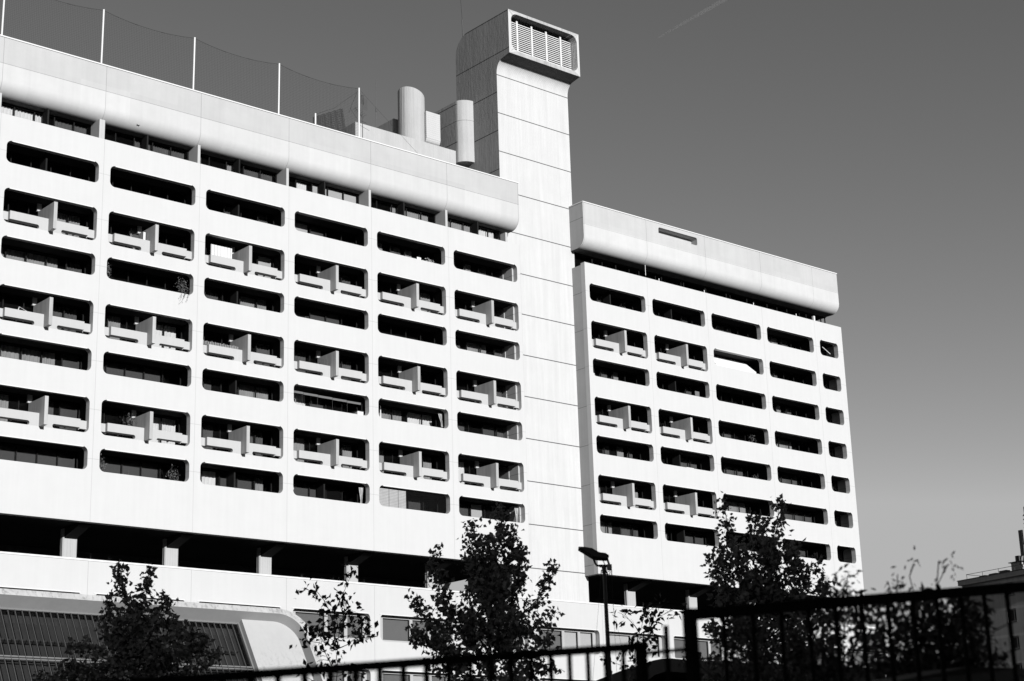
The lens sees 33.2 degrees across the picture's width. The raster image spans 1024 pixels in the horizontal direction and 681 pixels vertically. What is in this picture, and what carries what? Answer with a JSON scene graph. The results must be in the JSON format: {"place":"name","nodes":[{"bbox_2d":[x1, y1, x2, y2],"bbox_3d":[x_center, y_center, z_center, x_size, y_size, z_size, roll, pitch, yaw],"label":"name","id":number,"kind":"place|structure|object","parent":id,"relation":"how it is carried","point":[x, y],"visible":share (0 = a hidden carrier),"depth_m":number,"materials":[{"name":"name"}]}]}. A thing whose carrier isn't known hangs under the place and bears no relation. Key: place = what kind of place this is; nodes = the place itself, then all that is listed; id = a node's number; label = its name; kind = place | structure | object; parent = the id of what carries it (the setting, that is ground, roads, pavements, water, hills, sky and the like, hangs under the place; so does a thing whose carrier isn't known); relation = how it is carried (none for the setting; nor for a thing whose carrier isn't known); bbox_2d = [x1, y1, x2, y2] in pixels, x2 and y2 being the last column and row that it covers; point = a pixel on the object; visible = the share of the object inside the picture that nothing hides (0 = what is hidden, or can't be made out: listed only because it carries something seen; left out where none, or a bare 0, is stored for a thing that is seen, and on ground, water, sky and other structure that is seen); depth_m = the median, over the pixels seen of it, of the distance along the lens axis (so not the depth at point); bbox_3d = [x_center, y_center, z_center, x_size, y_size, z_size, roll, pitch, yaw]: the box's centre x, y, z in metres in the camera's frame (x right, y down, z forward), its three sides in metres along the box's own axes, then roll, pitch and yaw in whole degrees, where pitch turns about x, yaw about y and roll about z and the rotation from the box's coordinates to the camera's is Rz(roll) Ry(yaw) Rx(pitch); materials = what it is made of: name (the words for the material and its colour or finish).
{"place":"outdoors","nodes":[
{"label":"outdoors","id":0,"kind":"place"},
{"bbox_2d":[0,523,892,680],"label":"podium building","id":1,"kind":"structure","parent":0,"point":[67,567],"depth_m":103.94,"materials":[{"name":"paint"}]},
{"bbox_2d":[0,587,76,615],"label":"window","id":2,"kind":"structure","parent":1,"relation":"in","point":[0,587],"depth_m":91.03,"materials":[{"name":"grey"}]},
{"bbox_2d":[0,588,326,680],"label":"glazed entrance hall","id":3,"kind":"structure","parent":1,"relation":"attached to","point":[30,643],"depth_m":91.22,"materials":[{"name":"paint"}]},
{"bbox_2d":[197,602,274,632],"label":"window","id":4,"kind":"structure","parent":1,"relation":"in","point":[235,627],"depth_m":98.31,"materials":[{"name":"grey glass"}]},
{"bbox_2d":[0,34,529,582],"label":"apartment block","id":5,"kind":"structure","parent":1,"relation":"on","point":[334,234],"depth_m":103.86,"materials":[{"name":"paint"}]},
{"bbox_2d":[0,442,77,468],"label":"window","id":6,"kind":"structure","parent":5,"relation":"in","point":[7,452],"depth_m":94.17,"materials":[{"name":"black glass"}]},
{"bbox_2d":[0,391,79,431],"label":"window","id":7,"kind":"structure","parent":5,"relation":"in","point":[65,409],"depth_m":95.59,"materials":[{"name":"black glass"}]},
{"bbox_2d":[0,341,81,369],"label":"window","id":8,"kind":"structure","parent":5,"relation":"in","point":[69,361],"depth_m":95.63,"materials":[{"name":"black glass"}]},
{"bbox_2d":[0,292,83,333],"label":"window","id":9,"kind":"structure","parent":5,"relation":"in","point":[58,311],"depth_m":97.21,"materials":[{"name":"black glass"}]},
{"bbox_2d":[1,244,85,273],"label":"window","id":10,"kind":"structure","parent":5,"relation":"in","point":[7,253],"depth_m":97.14,"materials":[{"name":"black glass"}]},
{"bbox_2d":[4,197,87,238],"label":"window","id":11,"kind":"structure","parent":5,"relation":"in","point":[61,217],"depth_m":98.81,"materials":[{"name":"black glass"}]},
{"bbox_2d":[1,102,90,133],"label":"window","id":12,"kind":"structure","parent":5,"relation":"in","point":[6,110],"depth_m":98.79,"materials":[{"name":"black"}]},
{"bbox_2d":[6,151,89,180],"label":"window","id":13,"kind":"structure","parent":5,"relation":"in","point":[10,152],"depth_m":98.79,"materials":[{"name":"black glass"}]},
{"bbox_2d":[99,455,178,480],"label":"window","id":14,"kind":"structure","parent":5,"relation":"in","point":[118,466],"depth_m":97.80,"materials":[{"name":"black glass"}]},
{"bbox_2d":[102,406,179,444],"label":"window","id":15,"kind":"structure","parent":5,"relation":"in","point":[162,424],"depth_m":99.76,"materials":[{"name":"black glass"}]},
{"bbox_2d":[103,358,180,385],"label":"window","id":16,"kind":"structure","parent":5,"relation":"in","point":[143,373],"depth_m":99.34,"materials":[{"name":"black"}]},
{"bbox_2d":[105,312,181,350],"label":"window","id":17,"kind":"structure","parent":5,"relation":"in","point":[112,321],"depth_m":101.06,"materials":[{"name":"black glass"}]},
{"bbox_2d":[108,266,182,289],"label":"window","id":18,"kind":"structure","parent":5,"relation":"in","point":[128,271],"depth_m":101.12,"materials":[{"name":"black"}]},
{"bbox_2d":[109,220,184,259],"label":"window","id":19,"kind":"structure","parent":5,"relation":"in","point":[131,231],"depth_m":101.53,"materials":[{"name":"black"}]},
{"bbox_2d":[105,129,188,159],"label":"window","id":20,"kind":"structure","parent":5,"relation":"in","point":[151,147],"depth_m":103.71,"materials":[{"name":"black glass"}]},
{"bbox_2d":[110,175,185,203],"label":"window","id":21,"kind":"structure","parent":5,"relation":"in","point":[112,177],"depth_m":102.67,"materials":[{"name":"black glass"}]},
{"bbox_2d":[0,0,411,146],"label":"safety netting","id":22,"kind":"object","parent":5,"relation":"attached to","point":[317,119],"visible":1,"depth_m":105.43,"materials":[{"name":"white metal"}]},
{"bbox_2d":[211,244,231,258],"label":"balcony screen","id":23,"kind":"object","parent":5,"relation":"attached to","point":[221,251],"visible":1,"depth_m":104.21,"materials":[{"name":"white fabric"}]},
{"bbox_2d":[200,467,271,491],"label":"window","id":24,"kind":"structure","parent":5,"relation":"in","point":[242,481],"depth_m":102.05,"materials":[{"name":"black glass"}]},
{"bbox_2d":[201,421,271,457],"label":"window","id":25,"kind":"structure","parent":5,"relation":"in","point":[206,430],"depth_m":102.50,"materials":[{"name":"black glass"}]},
{"bbox_2d":[202,375,272,400],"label":"window","id":26,"kind":"structure","parent":5,"relation":"in","point":[243,390],"depth_m":104.19,"materials":[{"name":"black"}]},
{"bbox_2d":[203,330,272,366],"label":"window","id":27,"kind":"structure","parent":5,"relation":"in","point":[259,348],"depth_m":105.47,"materials":[{"name":"black glass"}]},
{"bbox_2d":[200,154,276,182],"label":"window","id":28,"kind":"structure","parent":5,"relation":"in","point":[259,175],"depth_m":107.71,"materials":[{"name":"black glass"}]},
{"bbox_2d":[204,285,273,310],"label":"window","id":29,"kind":"structure","parent":5,"relation":"in","point":[210,294],"depth_m":105.62,"materials":[{"name":"black glass"}]},
{"bbox_2d":[205,242,273,278],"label":"window","id":30,"kind":"structure","parent":5,"relation":"in","point":[263,261],"depth_m":107.02,"materials":[{"name":"black"}]},
{"bbox_2d":[206,199,273,224],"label":"window","id":31,"kind":"structure","parent":5,"relation":"in","point":[227,210],"depth_m":106.83,"materials":[{"name":"black glass"}]},
{"bbox_2d":[289,177,358,203],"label":"window","id":32,"kind":"structure","parent":5,"relation":"in","point":[350,198],"depth_m":111.51,"materials":[{"name":"black"}]},
{"bbox_2d":[294,262,356,296],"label":"window","id":33,"kind":"structure","parent":5,"relation":"in","point":[342,278],"depth_m":110.96,"materials":[{"name":"black glass"}]},
{"bbox_2d":[294,304,356,327],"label":"window","id":34,"kind":"structure","parent":5,"relation":"in","point":[323,316],"depth_m":109.19,"materials":[{"name":"black glass"}]},
{"bbox_2d":[293,435,357,469],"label":"window","id":35,"kind":"structure","parent":5,"relation":"in","point":[298,443],"depth_m":106.71,"materials":[{"name":"black glass"}]},
{"bbox_2d":[293,479,357,502],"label":"window","id":36,"kind":"structure","parent":5,"relation":"in","point":[306,489],"depth_m":105.29,"materials":[{"name":"black glass"}]},
{"bbox_2d":[295,220,356,244],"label":"window","id":37,"kind":"structure","parent":5,"relation":"in","point":[300,227],"depth_m":110.31,"materials":[{"name":"black glass"}]},
{"bbox_2d":[294,347,357,381],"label":"window","id":38,"kind":"structure","parent":5,"relation":"in","point":[298,355],"depth_m":108.34,"materials":[{"name":"black"}]},
{"bbox_2d":[294,392,357,411],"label":"window","id":39,"kind":"structure","parent":5,"relation":"in","point":[299,399],"depth_m":107.10,"materials":[{"name":"black"}]},
{"bbox_2d":[379,488,405,508],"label":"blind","id":40,"kind":"object","parent":5,"relation":"attached to","point":[392,498],"visible":1,"depth_m":107.55,"materials":[{"name":"white fabric"}]},
{"bbox_2d":[371,198,434,222],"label":"window","id":41,"kind":"structure","parent":5,"relation":"in","point":[420,216],"depth_m":115.66,"materials":[{"name":"black glass"}]},
{"bbox_2d":[377,240,433,261],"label":"window","id":42,"kind":"structure","parent":5,"relation":"in","point":[395,250],"depth_m":114.60,"materials":[{"name":"black glass"}]},
{"bbox_2d":[377,280,434,313],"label":"window","id":43,"kind":"structure","parent":5,"relation":"in","point":[422,296],"depth_m":114.99,"materials":[{"name":"black glass"}]},
{"bbox_2d":[378,321,434,343],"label":"window","id":44,"kind":"structure","parent":5,"relation":"in","point":[420,331],"depth_m":113.29,"materials":[{"name":"black glass"}]},
{"bbox_2d":[378,363,435,395],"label":"window","id":45,"kind":"structure","parent":5,"relation":"in","point":[391,366],"depth_m":112.98,"materials":[{"name":"black"}]},
{"bbox_2d":[378,405,436,426],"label":"window","id":46,"kind":"structure","parent":5,"relation":"in","point":[391,414],"depth_m":111.91,"materials":[{"name":"black"}]},
{"bbox_2d":[379,447,437,480],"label":"window","id":47,"kind":"structure","parent":5,"relation":"in","point":[426,461],"depth_m":111.42,"materials":[{"name":"black glass"}]},
{"bbox_2d":[406,494,437,512],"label":"window","id":48,"kind":"structure","parent":5,"relation":"in","point":[409,500],"depth_m":110.48,"materials":[{"name":"black glass"}]},
{"bbox_2d":[447,218,499,239],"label":"window","id":49,"kind":"structure","parent":5,"relation":"in","point":[454,225],"depth_m":118.64,"materials":[{"name":"black glass"}]},
{"bbox_2d":[454,258,501,276],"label":"window","id":50,"kind":"structure","parent":5,"relation":"in","point":[466,267],"depth_m":118.64,"materials":[{"name":"black glass"}]},
{"bbox_2d":[455,337,503,356],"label":"window","id":51,"kind":"structure","parent":5,"relation":"in","point":[479,348],"depth_m":117.14,"materials":[{"name":"black glass"}]},
{"bbox_2d":[456,377,504,406],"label":"window","id":52,"kind":"structure","parent":5,"relation":"in","point":[498,390],"depth_m":117.26,"materials":[{"name":"black"}]},
{"bbox_2d":[457,418,505,437],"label":"window","id":53,"kind":"structure","parent":5,"relation":"in","point":[488,429],"depth_m":115.89,"materials":[{"name":"black glass"}]},
{"bbox_2d":[458,459,507,484],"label":"window","id":54,"kind":"structure","parent":5,"relation":"in","point":[460,464],"depth_m":113.93,"materials":[{"name":"black"}]},
{"bbox_2d":[459,501,508,517],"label":"window","id":55,"kind":"structure","parent":5,"relation":"in","point":[475,510],"depth_m":113.43,"materials":[{"name":"black glass"}]},
{"bbox_2d":[293,609,366,639],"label":"window","id":56,"kind":"structure","parent":1,"relation":"in","point":[306,615],"depth_m":102.79,"materials":[{"name":"grey glass"}]},
{"bbox_2d":[334,671,366,680],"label":"window","id":57,"kind":"structure","parent":1,"relation":"in","point":[335,674],"depth_m":102.52,"materials":[{"name":"grey glass"}]},
{"bbox_2d":[380,615,448,644],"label":"window","id":58,"kind":"structure","parent":1,"relation":"in","point":[392,628],"depth_m":105.93,"materials":[{"name":"grey glass"}]},
{"bbox_2d":[383,671,445,680],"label":"window","id":59,"kind":"structure","parent":1,"relation":"in","point":[387,675],"depth_m":105.57,"materials":[{"name":"grey glass"}]},
{"bbox_2d":[435,9,588,601],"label":"ventilation tower","id":60,"kind":"structure","parent":1,"relation":"on","point":[505,115],"depth_m":123.36,"materials":[{"name":"concrete"}]},
{"bbox_2d":[537,626,595,648],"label":"window","id":61,"kind":"structure","parent":1,"relation":"in","point":[568,639],"depth_m":115.04,"materials":[{"name":"grey glass"}]},
{"bbox_2d":[609,631,662,657],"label":"window","id":62,"kind":"structure","parent":1,"relation":"in","point":[614,636],"depth_m":118.32,"materials":[{"name":"grey glass"}]},
{"bbox_2d":[673,636,723,660],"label":"window","id":63,"kind":"structure","parent":1,"relation":"in","point":[678,641],"depth_m":122.97,"materials":[{"name":"grey glass"}]},
{"bbox_2d":[569,201,863,606],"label":"apartment block","id":64,"kind":"structure","parent":1,"relation":"on","point":[664,314],"depth_m":129.06,"materials":[{"name":"paint"}]},
{"bbox_2d":[590,291,632,309],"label":"window","id":65,"kind":"structure","parent":64,"relation":"in","point":[598,298],"depth_m":127.16,"materials":[{"name":"black glass"}]},
{"bbox_2d":[593,365,636,383],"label":"window","id":66,"kind":"structure","parent":64,"relation":"in","point":[603,373],"depth_m":124.88,"materials":[{"name":"black"}]},
{"bbox_2d":[595,403,639,431],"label":"window","id":67,"kind":"structure","parent":64,"relation":"in","point":[602,405],"depth_m":124.15,"materials":[{"name":"black glass"}]},
{"bbox_2d":[596,441,640,459],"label":"window","id":68,"kind":"structure","parent":64,"relation":"in","point":[619,450],"depth_m":123.74,"materials":[{"name":"black glass"}]},
{"bbox_2d":[598,480,643,508],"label":"window","id":69,"kind":"structure","parent":64,"relation":"in","point":[636,489],"depth_m":122.96,"materials":[{"name":"black glass"}]},
{"bbox_2d":[600,519,644,537],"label":"window","id":70,"kind":"structure","parent":64,"relation":"in","point":[606,527],"depth_m":122.17,"materials":[{"name":"black glass"}]},
{"bbox_2d":[652,306,692,323],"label":"window","id":71,"kind":"structure","parent":64,"relation":"in","point":[682,318],"depth_m":131.45,"materials":[{"name":"black glass"}]},
{"bbox_2d":[656,378,696,394],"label":"window","id":72,"kind":"structure","parent":64,"relation":"in","point":[687,389],"depth_m":129.92,"materials":[{"name":"black"}]},
{"bbox_2d":[661,452,701,469],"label":"window","id":73,"kind":"structure","parent":64,"relation":"in","point":[685,462],"depth_m":128.17,"materials":[{"name":"black glass"}]},
{"bbox_2d":[663,489,704,516],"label":"window","id":74,"kind":"structure","parent":64,"relation":"in","point":[680,493],"depth_m":126.75,"materials":[{"name":"black glass"}]},
{"bbox_2d":[665,527,705,544],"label":"window","id":75,"kind":"structure","parent":64,"relation":"in","point":[692,538],"depth_m":126.51,"materials":[{"name":"black glass"}]},
{"bbox_2d":[574,253,821,321],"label":"window","id":76,"kind":"structure","parent":64,"relation":"in","point":[655,275],"depth_m":132.98,"materials":[{"name":"black"}]},
{"bbox_2d":[712,321,747,336],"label":"window","id":77,"kind":"structure","parent":64,"relation":"in","point":[717,327],"depth_m":134.57,"materials":[{"name":"black glass"}]},
{"bbox_2d":[716,390,752,406],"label":"window","id":78,"kind":"structure","parent":64,"relation":"in","point":[720,392],"depth_m":133.03,"materials":[{"name":"black"}]},
{"bbox_2d":[714,356,755,372],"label":"awning","id":79,"kind":"object","parent":64,"relation":"attached to","point":[729,363],"visible":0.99,"depth_m":132.55,"materials":[{"name":"white fabric"}]},
{"bbox_2d":[718,426,755,442],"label":"window","id":80,"kind":"structure","parent":64,"relation":"in","point":[725,433],"depth_m":132.03,"materials":[{"name":"black glass"}]},
{"bbox_2d":[721,462,758,478],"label":"window","id":81,"kind":"structure","parent":64,"relation":"in","point":[732,470],"depth_m":131.39,"materials":[{"name":"black glass"}]},
{"bbox_2d":[723,498,760,513],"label":"window","id":82,"kind":"structure","parent":64,"relation":"in","point":[735,507],"depth_m":130.62,"materials":[{"name":"black glass"}]},
{"bbox_2d":[767,334,800,349],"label":"window","id":83,"kind":"structure","parent":64,"relation":"in","point":[772,340],"depth_m":138.57,"materials":[{"name":"black glass"}]},
{"bbox_2d":[770,368,803,383],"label":"window","id":84,"kind":"structure","parent":64,"relation":"in","point":[773,373],"depth_m":137.52,"materials":[{"name":"black"}]},
{"bbox_2d":[772,402,806,417],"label":"window","id":85,"kind":"structure","parent":64,"relation":"in","point":[777,408],"depth_m":137.09,"materials":[{"name":"black"}]},
{"bbox_2d":[775,437,808,452],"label":"window","id":86,"kind":"structure","parent":64,"relation":"in","point":[779,443],"depth_m":136.10,"materials":[{"name":"black glass"}]},
{"bbox_2d":[777,471,811,487],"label":"window","id":87,"kind":"structure","parent":64,"relation":"in","point":[787,479],"depth_m":135.36,"materials":[{"name":"black glass"}]},
{"bbox_2d":[784,508,814,522],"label":"window","id":88,"kind":"structure","parent":64,"relation":"in","point":[803,516],"depth_m":135.13,"materials":[{"name":"black glass"}]},
{"bbox_2d":[784,543,817,557],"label":"window","id":89,"kind":"structure","parent":64,"relation":"in","point":[802,550],"depth_m":134.37,"materials":[{"name":"black glass"}]},
{"bbox_2d":[847,650,887,666],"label":"window","id":90,"kind":"structure","parent":1,"relation":"in","point":[858,658],"depth_m":134.12,"materials":[{"name":"grey"}]},
{"bbox_2d":[0,0,1023,667],"label":"sky","id":91,"kind":"structure","parent":0,"point":[878,145],"materials":[{"name":"grey"}]},
{"bbox_2d":[957,555,1023,667],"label":"apartment house","id":92,"kind":"structure","parent":0,"point":[999,617],"depth_m":164.17,"materials":[{"name":"plaster"},{"name":"glass"},{"name":"metal"}]},
{"bbox_2d":[1018,507,1023,568],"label":"phone mast","id":93,"kind":"object","parent":92,"relation":"on","point":[1021,538],"visible":0.97,"depth_m":164.05,"materials":[{"name":"grey metal"}]},
{"label":"ground","id":94,"kind":"structure","parent":0,"visible":0},
{"bbox_2d":[30,560,224,680],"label":"pear tree","id":95,"kind":"object","parent":94,"relation":"on","point":[150,656],"visible":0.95,"depth_m":34.84,"materials":[{"name":"black plant"}]},
{"bbox_2d":[289,561,378,680],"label":"sapling","id":96,"kind":"object","parent":94,"relation":"on","point":[334,616],"visible":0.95,"depth_m":34.56,"materials":[{"name":"black plant"}]},
{"bbox_2d":[404,501,564,680],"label":"tree","id":97,"kind":"object","parent":94,"relation":"on","point":[496,598],"visible":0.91,"depth_m":35.70,"materials":[{"name":"black plant"}]},
{"bbox_2d":[578,547,627,680],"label":"street lamp","id":98,"kind":"object","parent":94,"relation":"on","point":[593,554],"visible":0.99,"depth_m":27.94,"materials":[{"name":"black metal"}]},
{"bbox_2d":[600,593,686,680],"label":"sapling","id":99,"kind":"object","parent":94,"relation":"on","point":[649,628],"visible":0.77,"depth_m":34.57,"materials":[{"name":"black plant"}]},
{"bbox_2d":[596,658,880,680],"bbox_3d":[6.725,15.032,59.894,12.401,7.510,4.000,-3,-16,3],"label":"car","id":100,"kind":"object","parent":94,"relation":"on","point":[656,670],"visible":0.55,"depth_m":59.02,"materials":[{"name":"black"}]},
{"bbox_2d":[672,616,815,680],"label":"shrub","id":101,"kind":"object","parent":94,"relation":"on","point":[734,636],"visible":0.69,"depth_m":13.70,"materials":[{"name":"black plant"}]},
{"bbox_2d":[681,491,838,680],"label":"pear tree","id":102,"kind":"object","parent":94,"relation":"on","point":[768,556],"visible":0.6,"depth_m":33.38,"materials":[{"name":"black plant"}]},
{"bbox_2d":[774,563,879,680],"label":"shrub","id":103,"kind":"object","parent":94,"relation":"on","point":[829,671],"visible":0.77,"depth_m":12.55,"materials":[{"name":"black plant"}]},
{"bbox_2d":[846,546,1023,680],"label":"shrub","id":104,"kind":"object","parent":94,"relation":"on","point":[953,650],"visible":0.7,"depth_m":11.31,"materials":[{"name":"black plant"}]},
{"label":"ramp","id":105,"kind":"structure","parent":94,"relation":"on","visible":0},
{"bbox_2d":[97,625,687,680],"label":"railing","id":106,"kind":"object","parent":105,"relation":"on","point":[642,653],"visible":1,"depth_m":7.38,"materials":[{"name":"black metal"}]},
{"bbox_2d":[682,582,1023,680],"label":"railing","id":107,"kind":"object","parent":105,"relation":"on","point":[691,617],"visible":1,"depth_m":9.10,"materials":[{"name":"black metal"}]},
{"bbox_2d":[873,667,1023,680],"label":"wall","id":108,"kind":"structure","parent":105,"relation":"on","point":[978,674],"depth_m":10.48,"materials":[{"name":"concrete"}]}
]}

